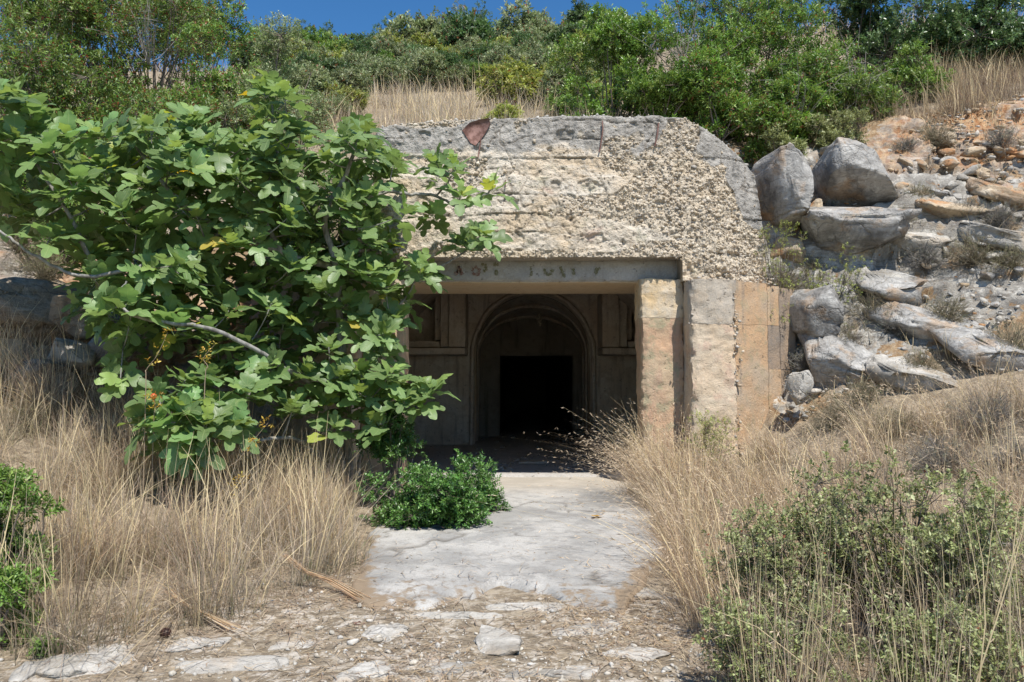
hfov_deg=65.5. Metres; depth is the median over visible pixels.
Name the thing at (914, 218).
dry dwarf shrub
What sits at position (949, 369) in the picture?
broken stone
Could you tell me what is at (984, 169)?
broken stone
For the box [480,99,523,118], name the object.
hill shrub
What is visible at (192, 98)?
mastic shrub
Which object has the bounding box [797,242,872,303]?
weed
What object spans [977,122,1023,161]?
dry dwarf shrub
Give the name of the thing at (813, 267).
dry dwarf shrub
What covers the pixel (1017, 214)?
broken stone
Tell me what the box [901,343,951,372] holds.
dry dwarf shrub
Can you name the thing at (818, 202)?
boulder
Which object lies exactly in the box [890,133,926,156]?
dry dwarf shrub
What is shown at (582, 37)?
hill shrub
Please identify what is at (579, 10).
ridge tree
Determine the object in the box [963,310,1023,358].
dry dwarf shrub
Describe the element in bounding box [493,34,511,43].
hill shrub
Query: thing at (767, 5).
round shrub
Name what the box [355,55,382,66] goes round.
hill shrub
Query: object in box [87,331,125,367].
boulder
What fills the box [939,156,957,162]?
broken stone
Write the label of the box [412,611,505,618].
flat stone
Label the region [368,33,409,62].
hill shrub
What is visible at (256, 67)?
hill shrub
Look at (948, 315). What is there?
dry dwarf shrub
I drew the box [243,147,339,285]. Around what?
mastic shrub
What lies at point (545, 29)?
hill shrub
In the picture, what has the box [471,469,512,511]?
green shrub
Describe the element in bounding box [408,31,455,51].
hill shrub
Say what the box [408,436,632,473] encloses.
floor rubble
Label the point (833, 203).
dry dwarf shrub
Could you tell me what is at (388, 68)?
hill shrub
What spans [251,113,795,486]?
bunker
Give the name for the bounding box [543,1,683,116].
round shrub
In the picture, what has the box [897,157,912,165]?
broken stone
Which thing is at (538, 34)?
hill shrub
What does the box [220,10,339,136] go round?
olive shrub
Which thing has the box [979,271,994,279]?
broken stone
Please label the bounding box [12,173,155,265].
mastic shrub
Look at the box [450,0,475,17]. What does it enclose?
ridge tree
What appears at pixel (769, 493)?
dry grass
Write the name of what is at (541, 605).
flat stone
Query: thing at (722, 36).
round shrub
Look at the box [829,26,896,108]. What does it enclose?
dead branches
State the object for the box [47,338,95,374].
boulder
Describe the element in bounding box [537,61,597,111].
hill shrub
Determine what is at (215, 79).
mastic shrub
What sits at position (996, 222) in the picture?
dry dwarf shrub
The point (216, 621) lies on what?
bent stalks
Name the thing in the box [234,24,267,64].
hill shrub
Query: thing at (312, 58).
hill shrub
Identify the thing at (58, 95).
mastic shrub
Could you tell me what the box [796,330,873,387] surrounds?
boulder
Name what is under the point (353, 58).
hill shrub
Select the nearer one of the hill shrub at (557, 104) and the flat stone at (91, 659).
the flat stone at (91, 659)
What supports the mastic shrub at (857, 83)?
on the ground at (882, 135)
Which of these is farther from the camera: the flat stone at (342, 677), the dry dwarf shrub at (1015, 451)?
the dry dwarf shrub at (1015, 451)
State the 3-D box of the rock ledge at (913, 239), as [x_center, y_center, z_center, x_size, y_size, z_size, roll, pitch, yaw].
[5.351,-1.412,10.756,0.801,0.649,1.156,2,-4,-30]
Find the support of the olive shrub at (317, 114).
on the ground at (882, 135)
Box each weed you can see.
[682,409,738,477]
[754,220,807,322]
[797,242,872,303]
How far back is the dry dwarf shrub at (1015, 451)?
7.16 m
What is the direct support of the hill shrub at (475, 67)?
on the ground at (882, 135)
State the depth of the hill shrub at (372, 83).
22.48 m
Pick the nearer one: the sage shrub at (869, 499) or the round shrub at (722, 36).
the sage shrub at (869, 499)
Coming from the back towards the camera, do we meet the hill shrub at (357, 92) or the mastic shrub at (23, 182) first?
the hill shrub at (357, 92)
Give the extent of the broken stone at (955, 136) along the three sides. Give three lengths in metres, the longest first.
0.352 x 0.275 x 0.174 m
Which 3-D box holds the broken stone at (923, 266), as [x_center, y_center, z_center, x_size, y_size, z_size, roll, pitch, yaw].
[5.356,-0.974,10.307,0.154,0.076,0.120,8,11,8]
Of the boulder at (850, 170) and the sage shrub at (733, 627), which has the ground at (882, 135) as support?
the sage shrub at (733, 627)
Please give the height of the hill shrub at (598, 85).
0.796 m
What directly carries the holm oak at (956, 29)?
on the ground at (882, 135)
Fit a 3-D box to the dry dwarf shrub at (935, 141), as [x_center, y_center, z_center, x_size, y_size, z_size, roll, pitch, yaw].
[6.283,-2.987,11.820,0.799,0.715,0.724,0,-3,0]
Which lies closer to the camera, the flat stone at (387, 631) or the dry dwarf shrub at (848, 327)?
the flat stone at (387, 631)
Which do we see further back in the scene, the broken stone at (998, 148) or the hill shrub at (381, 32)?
the hill shrub at (381, 32)
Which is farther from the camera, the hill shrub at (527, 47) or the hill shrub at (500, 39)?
the hill shrub at (500, 39)
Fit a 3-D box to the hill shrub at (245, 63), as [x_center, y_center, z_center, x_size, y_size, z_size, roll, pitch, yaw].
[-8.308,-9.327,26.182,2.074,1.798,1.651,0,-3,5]
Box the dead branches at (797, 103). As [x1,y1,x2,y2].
[763,55,850,123]
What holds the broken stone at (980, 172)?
on the ground at (882, 135)
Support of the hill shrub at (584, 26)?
on the ground at (882, 135)
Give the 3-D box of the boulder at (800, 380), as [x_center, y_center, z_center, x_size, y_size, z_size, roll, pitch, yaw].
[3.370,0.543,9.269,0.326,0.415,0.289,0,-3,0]
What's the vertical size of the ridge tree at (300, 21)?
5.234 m
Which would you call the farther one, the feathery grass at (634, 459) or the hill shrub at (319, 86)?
the hill shrub at (319, 86)
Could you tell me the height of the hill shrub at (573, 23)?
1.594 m
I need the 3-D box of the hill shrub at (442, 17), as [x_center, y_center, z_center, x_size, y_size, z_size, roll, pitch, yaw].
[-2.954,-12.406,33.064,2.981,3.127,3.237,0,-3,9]
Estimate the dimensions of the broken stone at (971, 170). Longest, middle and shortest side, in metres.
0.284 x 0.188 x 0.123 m
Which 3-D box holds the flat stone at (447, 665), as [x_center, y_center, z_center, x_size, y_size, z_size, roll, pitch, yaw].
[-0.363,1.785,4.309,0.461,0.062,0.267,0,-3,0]
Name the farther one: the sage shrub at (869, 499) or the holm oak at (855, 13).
the holm oak at (855, 13)
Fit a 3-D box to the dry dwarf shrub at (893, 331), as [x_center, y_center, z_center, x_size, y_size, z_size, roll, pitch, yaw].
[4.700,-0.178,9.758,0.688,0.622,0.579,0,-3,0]
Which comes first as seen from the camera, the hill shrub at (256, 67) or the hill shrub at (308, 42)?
the hill shrub at (256, 67)
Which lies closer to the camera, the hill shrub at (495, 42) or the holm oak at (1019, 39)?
the holm oak at (1019, 39)
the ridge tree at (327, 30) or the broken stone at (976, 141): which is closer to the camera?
the broken stone at (976, 141)
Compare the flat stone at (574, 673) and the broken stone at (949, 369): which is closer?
the flat stone at (574, 673)
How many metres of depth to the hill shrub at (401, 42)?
29.04 m
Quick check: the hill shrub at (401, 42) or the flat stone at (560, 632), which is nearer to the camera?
the flat stone at (560, 632)
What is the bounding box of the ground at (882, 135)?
[0,27,1023,681]
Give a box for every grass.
[0,293,419,665]
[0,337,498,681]
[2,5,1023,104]
[291,55,742,153]
[453,331,1023,681]
[476,396,905,633]
[753,37,1023,146]
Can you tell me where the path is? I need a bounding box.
[350,477,670,614]
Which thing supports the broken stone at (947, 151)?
on the ground at (882, 135)
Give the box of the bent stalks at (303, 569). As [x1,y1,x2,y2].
[280,554,370,600]
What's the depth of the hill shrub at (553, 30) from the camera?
29.52 m
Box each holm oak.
[811,0,921,75]
[839,0,1023,75]
[925,0,1023,75]
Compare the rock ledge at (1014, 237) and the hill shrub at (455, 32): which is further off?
the hill shrub at (455, 32)
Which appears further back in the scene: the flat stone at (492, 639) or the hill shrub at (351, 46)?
the hill shrub at (351, 46)
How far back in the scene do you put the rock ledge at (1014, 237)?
10.11 m
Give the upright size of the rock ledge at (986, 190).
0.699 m
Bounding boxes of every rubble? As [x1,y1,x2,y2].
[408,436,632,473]
[724,94,1023,423]
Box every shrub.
[0,0,136,100]
[0,0,178,157]
[0,0,226,113]
[0,21,106,107]
[0,146,54,194]
[0,216,50,263]
[0,392,75,436]
[0,462,68,583]
[0,558,57,650]
[3,247,74,281]
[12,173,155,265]
[45,0,156,122]
[76,78,275,176]
[79,0,243,110]
[118,0,274,92]
[170,18,251,117]
[195,90,285,177]
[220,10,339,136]
[226,34,286,76]
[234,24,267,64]
[243,58,271,77]
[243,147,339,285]
[245,57,281,72]
[272,61,315,75]
[273,89,338,145]
[278,38,329,58]
[279,28,310,45]
[282,46,325,69]
[283,60,341,96]
[289,35,317,51]
[293,43,333,63]
[296,91,330,108]
[299,25,355,45]
[315,46,345,59]
[316,38,350,53]
[319,64,372,92]
[319,80,369,114]
[321,54,357,73]
[322,89,352,119]
[330,43,353,50]
[335,29,379,42]
[342,34,388,52]
[343,49,382,67]
[349,45,378,55]
[351,58,380,91]
[352,408,426,503]
[354,449,498,530]
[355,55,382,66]
[359,75,373,91]
[366,20,400,39]
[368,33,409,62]
[373,29,407,43]
[373,59,408,92]
[376,9,443,47]
[376,47,397,62]
[377,54,392,62]
[394,46,418,88]
[398,41,438,53]
[399,37,419,48]
[403,44,446,90]
[407,45,431,55]
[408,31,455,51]
[428,5,459,45]
[435,6,500,47]
[435,60,473,90]
[436,49,473,84]
[441,48,466,58]
[448,32,486,50]
[457,40,493,61]
[462,61,487,87]
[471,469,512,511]
[473,38,509,48]
[473,53,543,105]
[479,47,498,64]
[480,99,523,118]
[486,48,536,79]
[488,40,522,65]
[489,34,514,42]
[489,40,512,48]
[492,0,551,40]
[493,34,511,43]
[505,46,593,108]
[509,30,545,49]
[512,21,558,40]
[513,22,545,43]
[514,34,544,53]
[522,45,551,76]
[531,7,555,24]
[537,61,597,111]
[541,20,588,48]
[542,41,570,54]
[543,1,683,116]
[543,92,586,115]
[545,26,565,40]
[546,11,575,27]
[547,81,610,112]
[562,21,586,31]
[562,37,595,62]
[565,29,590,45]
[581,7,641,36]
[587,58,606,76]
[592,83,620,110]
[593,69,620,85]
[619,65,712,123]
[632,0,773,119]
[660,41,770,141]
[691,580,873,681]
[696,494,869,653]
[705,0,803,95]
[725,0,891,119]
[737,95,805,163]
[743,439,1023,641]
[752,70,837,145]
[758,120,807,156]
[766,258,811,290]
[784,347,810,372]
[790,252,832,280]
[795,381,878,445]
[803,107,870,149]
[810,280,863,314]
[821,71,908,126]
[823,199,848,206]
[833,583,1023,681]
[835,375,891,412]
[836,320,876,345]
[845,282,907,332]
[853,401,924,444]
[870,304,913,340]
[874,39,954,105]
[887,460,1023,670]
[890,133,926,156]
[895,204,924,227]
[896,241,956,277]
[897,423,985,479]
[901,180,938,197]
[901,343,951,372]
[911,117,962,151]
[923,291,976,325]
[937,380,1023,442]
[939,229,1011,279]
[942,191,991,221]
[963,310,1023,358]
[975,428,1023,478]
[976,198,1023,229]
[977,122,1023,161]
[986,243,1023,276]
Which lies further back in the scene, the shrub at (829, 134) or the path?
the shrub at (829, 134)
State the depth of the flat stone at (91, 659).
4.40 m
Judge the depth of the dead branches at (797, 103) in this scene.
12.25 m
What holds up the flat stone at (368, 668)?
on the ground at (882, 135)
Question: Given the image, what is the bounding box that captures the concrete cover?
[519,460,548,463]
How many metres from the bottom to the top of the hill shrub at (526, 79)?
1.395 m
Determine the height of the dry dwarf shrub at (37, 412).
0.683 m
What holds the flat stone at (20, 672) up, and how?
on the ground at (882, 135)
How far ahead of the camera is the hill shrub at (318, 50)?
25.30 m
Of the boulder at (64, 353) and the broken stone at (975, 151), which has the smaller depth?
the boulder at (64, 353)
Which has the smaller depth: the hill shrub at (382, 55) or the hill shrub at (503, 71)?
the hill shrub at (503, 71)
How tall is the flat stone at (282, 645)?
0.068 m
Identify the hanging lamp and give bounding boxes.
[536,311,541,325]
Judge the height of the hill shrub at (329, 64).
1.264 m
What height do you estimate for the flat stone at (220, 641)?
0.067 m
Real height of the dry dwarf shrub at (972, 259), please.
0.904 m
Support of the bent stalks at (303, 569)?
on the ground at (882, 135)
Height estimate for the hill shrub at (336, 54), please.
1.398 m
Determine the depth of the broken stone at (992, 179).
10.94 m
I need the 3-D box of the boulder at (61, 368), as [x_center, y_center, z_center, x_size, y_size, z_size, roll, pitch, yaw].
[-4.995,0.388,8.522,0.614,0.403,0.542,-2,-3,27]
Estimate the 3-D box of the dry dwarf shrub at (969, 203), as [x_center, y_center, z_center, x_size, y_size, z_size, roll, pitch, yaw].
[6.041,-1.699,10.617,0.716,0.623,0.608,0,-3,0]
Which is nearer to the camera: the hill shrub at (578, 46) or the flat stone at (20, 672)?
the flat stone at (20, 672)
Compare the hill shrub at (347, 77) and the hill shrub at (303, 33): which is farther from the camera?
the hill shrub at (303, 33)
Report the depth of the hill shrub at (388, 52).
25.53 m
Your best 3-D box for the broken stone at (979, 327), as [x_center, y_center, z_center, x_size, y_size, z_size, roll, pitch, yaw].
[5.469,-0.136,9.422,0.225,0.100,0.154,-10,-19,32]
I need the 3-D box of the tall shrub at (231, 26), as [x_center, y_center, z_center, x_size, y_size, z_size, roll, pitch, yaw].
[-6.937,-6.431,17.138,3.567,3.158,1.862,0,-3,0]
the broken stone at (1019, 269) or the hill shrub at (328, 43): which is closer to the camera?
the broken stone at (1019, 269)
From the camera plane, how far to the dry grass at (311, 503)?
6.29 m
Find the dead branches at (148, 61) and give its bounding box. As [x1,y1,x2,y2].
[81,0,189,80]
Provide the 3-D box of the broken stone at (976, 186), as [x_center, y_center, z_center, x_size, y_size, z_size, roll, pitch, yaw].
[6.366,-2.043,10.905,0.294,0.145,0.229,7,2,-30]
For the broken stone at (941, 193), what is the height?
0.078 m
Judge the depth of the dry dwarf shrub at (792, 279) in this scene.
10.43 m
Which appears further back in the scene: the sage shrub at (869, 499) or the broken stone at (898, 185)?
the broken stone at (898, 185)
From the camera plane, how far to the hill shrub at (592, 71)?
19.93 m
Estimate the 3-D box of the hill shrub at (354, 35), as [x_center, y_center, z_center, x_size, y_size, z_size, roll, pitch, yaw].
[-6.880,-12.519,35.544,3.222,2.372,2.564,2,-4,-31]
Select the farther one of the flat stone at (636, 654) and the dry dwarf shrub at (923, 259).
the dry dwarf shrub at (923, 259)
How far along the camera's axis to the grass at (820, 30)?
25.29 m
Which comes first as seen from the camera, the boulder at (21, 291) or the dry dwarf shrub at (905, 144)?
the boulder at (21, 291)
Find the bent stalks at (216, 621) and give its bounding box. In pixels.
[165,590,246,631]
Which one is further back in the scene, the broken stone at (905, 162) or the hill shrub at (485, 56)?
the hill shrub at (485, 56)
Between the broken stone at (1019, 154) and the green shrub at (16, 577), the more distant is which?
the broken stone at (1019, 154)
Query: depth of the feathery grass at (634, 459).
6.71 m
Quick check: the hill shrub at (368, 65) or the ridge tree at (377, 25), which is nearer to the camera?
the hill shrub at (368, 65)
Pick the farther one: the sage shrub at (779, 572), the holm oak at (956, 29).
the holm oak at (956, 29)
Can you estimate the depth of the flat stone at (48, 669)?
4.23 m
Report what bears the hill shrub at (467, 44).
on the ground at (882, 135)
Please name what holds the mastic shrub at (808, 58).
on the ground at (882, 135)
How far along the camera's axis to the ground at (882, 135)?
7.44 m
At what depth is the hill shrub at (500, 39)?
30.70 m
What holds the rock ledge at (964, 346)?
on the ground at (882, 135)
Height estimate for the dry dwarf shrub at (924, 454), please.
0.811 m
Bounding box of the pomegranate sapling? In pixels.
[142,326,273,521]
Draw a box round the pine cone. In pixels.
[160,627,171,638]
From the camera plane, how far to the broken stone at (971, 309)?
9.65 m
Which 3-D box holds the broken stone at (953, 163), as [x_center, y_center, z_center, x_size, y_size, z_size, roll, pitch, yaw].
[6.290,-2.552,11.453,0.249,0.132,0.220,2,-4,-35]
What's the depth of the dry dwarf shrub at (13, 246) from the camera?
9.43 m
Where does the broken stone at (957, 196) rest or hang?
on the ground at (882, 135)
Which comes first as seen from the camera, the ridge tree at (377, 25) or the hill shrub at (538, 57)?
the hill shrub at (538, 57)
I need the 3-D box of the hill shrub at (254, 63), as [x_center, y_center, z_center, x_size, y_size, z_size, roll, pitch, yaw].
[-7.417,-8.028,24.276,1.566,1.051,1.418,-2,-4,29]
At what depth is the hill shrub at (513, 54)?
22.29 m
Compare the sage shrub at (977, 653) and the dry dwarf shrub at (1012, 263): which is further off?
the dry dwarf shrub at (1012, 263)
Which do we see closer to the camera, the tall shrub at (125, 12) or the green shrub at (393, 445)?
the green shrub at (393, 445)
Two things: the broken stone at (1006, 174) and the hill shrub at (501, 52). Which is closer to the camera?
the broken stone at (1006, 174)
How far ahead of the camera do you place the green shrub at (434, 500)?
7.44 m
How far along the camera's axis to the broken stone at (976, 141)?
11.66 m
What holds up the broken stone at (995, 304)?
on the ground at (882, 135)
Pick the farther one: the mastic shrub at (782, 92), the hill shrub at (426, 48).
the hill shrub at (426, 48)
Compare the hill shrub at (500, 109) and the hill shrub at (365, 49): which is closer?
the hill shrub at (500, 109)
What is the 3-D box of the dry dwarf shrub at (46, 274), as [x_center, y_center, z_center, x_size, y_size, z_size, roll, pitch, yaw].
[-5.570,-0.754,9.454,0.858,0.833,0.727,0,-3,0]
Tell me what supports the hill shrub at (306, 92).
on the ground at (882, 135)
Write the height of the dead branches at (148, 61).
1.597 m
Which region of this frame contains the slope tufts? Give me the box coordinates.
[750,84,1023,421]
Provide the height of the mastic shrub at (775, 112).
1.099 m
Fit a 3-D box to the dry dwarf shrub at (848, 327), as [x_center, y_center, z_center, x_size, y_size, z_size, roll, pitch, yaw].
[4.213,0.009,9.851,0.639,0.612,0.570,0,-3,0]
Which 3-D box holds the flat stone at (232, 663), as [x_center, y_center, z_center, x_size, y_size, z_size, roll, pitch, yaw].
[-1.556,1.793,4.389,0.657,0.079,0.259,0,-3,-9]
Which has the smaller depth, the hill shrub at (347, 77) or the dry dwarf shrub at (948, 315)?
the dry dwarf shrub at (948, 315)
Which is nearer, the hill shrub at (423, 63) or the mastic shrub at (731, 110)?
the mastic shrub at (731, 110)
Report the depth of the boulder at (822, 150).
11.71 m
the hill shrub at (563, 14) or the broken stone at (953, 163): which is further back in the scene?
the hill shrub at (563, 14)
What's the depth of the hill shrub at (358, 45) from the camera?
29.31 m
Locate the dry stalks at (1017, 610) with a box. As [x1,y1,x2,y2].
[649,452,1023,681]
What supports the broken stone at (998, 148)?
on the ground at (882, 135)
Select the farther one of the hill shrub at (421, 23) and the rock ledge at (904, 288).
the hill shrub at (421, 23)
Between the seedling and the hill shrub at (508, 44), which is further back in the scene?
the hill shrub at (508, 44)
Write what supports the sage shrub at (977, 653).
on the ground at (882, 135)
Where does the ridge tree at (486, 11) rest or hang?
on the ground at (882, 135)
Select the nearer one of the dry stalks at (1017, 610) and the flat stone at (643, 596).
the dry stalks at (1017, 610)
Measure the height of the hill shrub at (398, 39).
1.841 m
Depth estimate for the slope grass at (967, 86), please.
12.99 m
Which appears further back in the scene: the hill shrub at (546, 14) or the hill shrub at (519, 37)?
the hill shrub at (546, 14)
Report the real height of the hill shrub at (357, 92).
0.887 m
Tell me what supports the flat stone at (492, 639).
on the ground at (882, 135)
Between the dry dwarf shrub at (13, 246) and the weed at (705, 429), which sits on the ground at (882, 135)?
the weed at (705, 429)
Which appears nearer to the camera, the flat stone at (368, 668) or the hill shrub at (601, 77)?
the flat stone at (368, 668)
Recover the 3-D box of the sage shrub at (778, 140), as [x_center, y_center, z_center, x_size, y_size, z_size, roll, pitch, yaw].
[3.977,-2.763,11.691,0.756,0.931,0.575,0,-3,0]
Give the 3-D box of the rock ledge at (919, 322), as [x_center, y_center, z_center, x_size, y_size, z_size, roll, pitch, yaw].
[5.011,-0.241,9.820,1.280,0.699,0.928,0,-3,0]
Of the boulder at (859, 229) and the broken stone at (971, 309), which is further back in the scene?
the boulder at (859, 229)
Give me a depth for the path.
6.51 m
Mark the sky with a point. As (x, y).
(346, 16)
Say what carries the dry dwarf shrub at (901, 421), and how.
on the ground at (882, 135)
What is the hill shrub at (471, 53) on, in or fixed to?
on the ground at (882, 135)
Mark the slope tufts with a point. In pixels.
(996, 123)
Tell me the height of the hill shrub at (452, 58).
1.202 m
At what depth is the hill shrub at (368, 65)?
22.81 m
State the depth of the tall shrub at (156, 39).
15.61 m
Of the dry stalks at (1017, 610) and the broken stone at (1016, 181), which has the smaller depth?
the dry stalks at (1017, 610)
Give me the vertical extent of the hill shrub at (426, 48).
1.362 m
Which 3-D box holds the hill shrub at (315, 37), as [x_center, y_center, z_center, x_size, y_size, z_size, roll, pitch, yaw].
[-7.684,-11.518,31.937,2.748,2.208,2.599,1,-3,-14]
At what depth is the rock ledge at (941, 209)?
10.51 m
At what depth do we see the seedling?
4.44 m
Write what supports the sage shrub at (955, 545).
on the ground at (882, 135)
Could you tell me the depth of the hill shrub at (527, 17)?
33.47 m
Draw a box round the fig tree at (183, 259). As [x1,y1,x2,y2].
[0,69,518,490]
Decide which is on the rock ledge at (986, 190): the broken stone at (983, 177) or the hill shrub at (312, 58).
the broken stone at (983, 177)
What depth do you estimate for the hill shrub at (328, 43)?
27.64 m
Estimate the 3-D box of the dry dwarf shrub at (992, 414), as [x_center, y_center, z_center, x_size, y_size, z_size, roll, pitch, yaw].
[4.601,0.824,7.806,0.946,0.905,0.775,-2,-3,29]
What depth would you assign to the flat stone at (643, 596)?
5.52 m
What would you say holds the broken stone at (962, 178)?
on the ground at (882, 135)
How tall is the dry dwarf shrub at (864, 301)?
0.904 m
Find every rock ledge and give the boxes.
[855,267,932,305]
[862,296,986,339]
[865,354,956,392]
[893,232,956,252]
[915,197,990,217]
[928,327,1023,372]
[957,220,1023,251]
[965,176,1023,208]
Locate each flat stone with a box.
[8,661,45,681]
[36,652,87,677]
[55,643,135,678]
[156,636,231,651]
[175,655,288,673]
[268,639,315,649]
[333,671,359,681]
[339,660,398,677]
[361,623,408,641]
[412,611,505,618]
[419,659,475,675]
[474,624,522,655]
[485,601,563,610]
[505,665,601,678]
[552,620,621,635]
[606,646,670,660]
[633,587,671,599]
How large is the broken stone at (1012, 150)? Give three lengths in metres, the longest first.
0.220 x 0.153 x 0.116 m
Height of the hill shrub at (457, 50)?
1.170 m
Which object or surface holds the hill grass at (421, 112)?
on the ground at (882, 135)
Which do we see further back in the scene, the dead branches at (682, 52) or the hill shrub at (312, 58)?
the hill shrub at (312, 58)
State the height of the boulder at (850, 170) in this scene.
0.878 m
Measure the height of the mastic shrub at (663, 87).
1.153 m
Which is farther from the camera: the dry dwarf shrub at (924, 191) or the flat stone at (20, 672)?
the dry dwarf shrub at (924, 191)
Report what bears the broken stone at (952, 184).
on the ground at (882, 135)
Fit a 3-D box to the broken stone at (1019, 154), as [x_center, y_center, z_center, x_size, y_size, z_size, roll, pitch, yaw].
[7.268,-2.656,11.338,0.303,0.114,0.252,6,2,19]
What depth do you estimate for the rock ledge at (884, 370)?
8.97 m
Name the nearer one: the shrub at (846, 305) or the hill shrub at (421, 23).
the shrub at (846, 305)
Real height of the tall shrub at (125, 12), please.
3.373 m
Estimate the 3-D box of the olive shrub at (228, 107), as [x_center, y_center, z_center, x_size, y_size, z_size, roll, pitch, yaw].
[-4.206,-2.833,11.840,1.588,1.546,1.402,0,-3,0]
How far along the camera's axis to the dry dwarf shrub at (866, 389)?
8.98 m
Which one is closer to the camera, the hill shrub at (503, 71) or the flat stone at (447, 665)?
the flat stone at (447, 665)
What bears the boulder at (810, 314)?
on the ground at (882, 135)
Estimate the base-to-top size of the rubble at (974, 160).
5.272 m
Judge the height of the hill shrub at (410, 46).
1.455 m
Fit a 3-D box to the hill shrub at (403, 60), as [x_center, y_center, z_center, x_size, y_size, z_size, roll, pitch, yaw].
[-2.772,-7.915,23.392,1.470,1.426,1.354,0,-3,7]
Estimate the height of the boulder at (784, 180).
1.062 m
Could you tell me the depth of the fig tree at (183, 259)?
8.06 m
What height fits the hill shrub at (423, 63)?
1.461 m
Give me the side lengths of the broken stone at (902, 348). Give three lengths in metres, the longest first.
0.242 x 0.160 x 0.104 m
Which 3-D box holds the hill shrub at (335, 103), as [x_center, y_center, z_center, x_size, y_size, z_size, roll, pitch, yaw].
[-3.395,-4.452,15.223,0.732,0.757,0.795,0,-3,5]
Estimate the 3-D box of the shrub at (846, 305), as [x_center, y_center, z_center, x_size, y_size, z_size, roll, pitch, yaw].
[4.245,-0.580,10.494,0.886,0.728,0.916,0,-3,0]
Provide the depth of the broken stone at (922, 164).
11.45 m
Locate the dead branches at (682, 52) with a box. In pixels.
[611,1,755,70]
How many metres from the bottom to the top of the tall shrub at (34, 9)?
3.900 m
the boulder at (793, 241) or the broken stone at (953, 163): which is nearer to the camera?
the boulder at (793, 241)
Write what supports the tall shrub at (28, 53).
on the ground at (882, 135)
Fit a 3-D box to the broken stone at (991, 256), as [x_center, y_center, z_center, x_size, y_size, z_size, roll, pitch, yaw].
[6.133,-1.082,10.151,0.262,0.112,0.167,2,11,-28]
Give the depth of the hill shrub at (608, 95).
16.49 m
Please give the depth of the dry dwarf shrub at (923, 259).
10.25 m
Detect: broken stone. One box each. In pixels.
[895,182,909,188]
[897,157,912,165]
[897,345,912,349]
[916,159,928,170]
[921,263,931,268]
[935,191,947,196]
[937,131,956,143]
[937,148,955,155]
[938,159,959,168]
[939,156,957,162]
[943,247,949,256]
[944,367,955,371]
[945,180,959,188]
[951,193,971,199]
[956,174,968,181]
[960,146,985,157]
[961,164,980,175]
[965,307,975,312]
[967,184,979,191]
[972,139,981,144]
[973,325,984,329]
[975,167,990,174]
[975,170,989,176]
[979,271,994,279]
[980,175,989,179]
[980,297,988,305]
[984,177,997,183]
[985,252,999,259]
[990,302,1000,306]
[993,146,1005,157]
[999,171,1008,177]
[1004,147,1016,154]
[1007,179,1022,183]
[1010,150,1023,158]
[1013,212,1023,218]
[1013,266,1023,273]
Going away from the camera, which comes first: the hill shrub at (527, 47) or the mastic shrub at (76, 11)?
the mastic shrub at (76, 11)
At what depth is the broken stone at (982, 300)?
9.71 m
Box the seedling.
[26,631,62,658]
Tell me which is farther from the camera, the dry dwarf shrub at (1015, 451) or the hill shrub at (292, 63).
the hill shrub at (292, 63)
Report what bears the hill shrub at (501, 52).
on the ground at (882, 135)
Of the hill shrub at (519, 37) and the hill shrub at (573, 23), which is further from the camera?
the hill shrub at (573, 23)
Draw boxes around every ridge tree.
[290,19,310,34]
[312,19,335,37]
[369,16,388,35]
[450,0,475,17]
[467,0,494,25]
[562,0,590,31]
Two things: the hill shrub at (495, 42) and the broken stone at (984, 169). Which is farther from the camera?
the hill shrub at (495, 42)
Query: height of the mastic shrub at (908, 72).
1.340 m
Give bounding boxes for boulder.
[0,277,89,347]
[10,358,78,395]
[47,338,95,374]
[48,295,94,339]
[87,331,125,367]
[751,142,813,226]
[770,236,806,263]
[785,370,813,404]
[789,284,843,337]
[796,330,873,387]
[799,206,921,254]
[810,198,822,206]
[812,137,898,206]
[820,146,827,154]
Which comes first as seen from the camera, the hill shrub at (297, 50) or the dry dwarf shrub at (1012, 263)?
the dry dwarf shrub at (1012, 263)
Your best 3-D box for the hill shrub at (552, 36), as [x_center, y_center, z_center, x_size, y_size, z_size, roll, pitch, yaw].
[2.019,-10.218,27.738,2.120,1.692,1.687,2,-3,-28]
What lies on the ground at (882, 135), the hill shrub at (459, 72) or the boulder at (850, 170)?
the hill shrub at (459, 72)
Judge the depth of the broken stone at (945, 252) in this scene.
10.32 m
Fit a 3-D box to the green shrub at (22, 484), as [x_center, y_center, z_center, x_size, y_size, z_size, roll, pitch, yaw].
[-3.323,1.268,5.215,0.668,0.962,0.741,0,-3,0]
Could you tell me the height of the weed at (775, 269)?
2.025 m
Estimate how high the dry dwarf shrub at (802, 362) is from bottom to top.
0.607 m
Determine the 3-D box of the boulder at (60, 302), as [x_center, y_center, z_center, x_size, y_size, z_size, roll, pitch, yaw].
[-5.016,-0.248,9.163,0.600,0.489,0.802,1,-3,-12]
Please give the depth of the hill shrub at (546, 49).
25.21 m

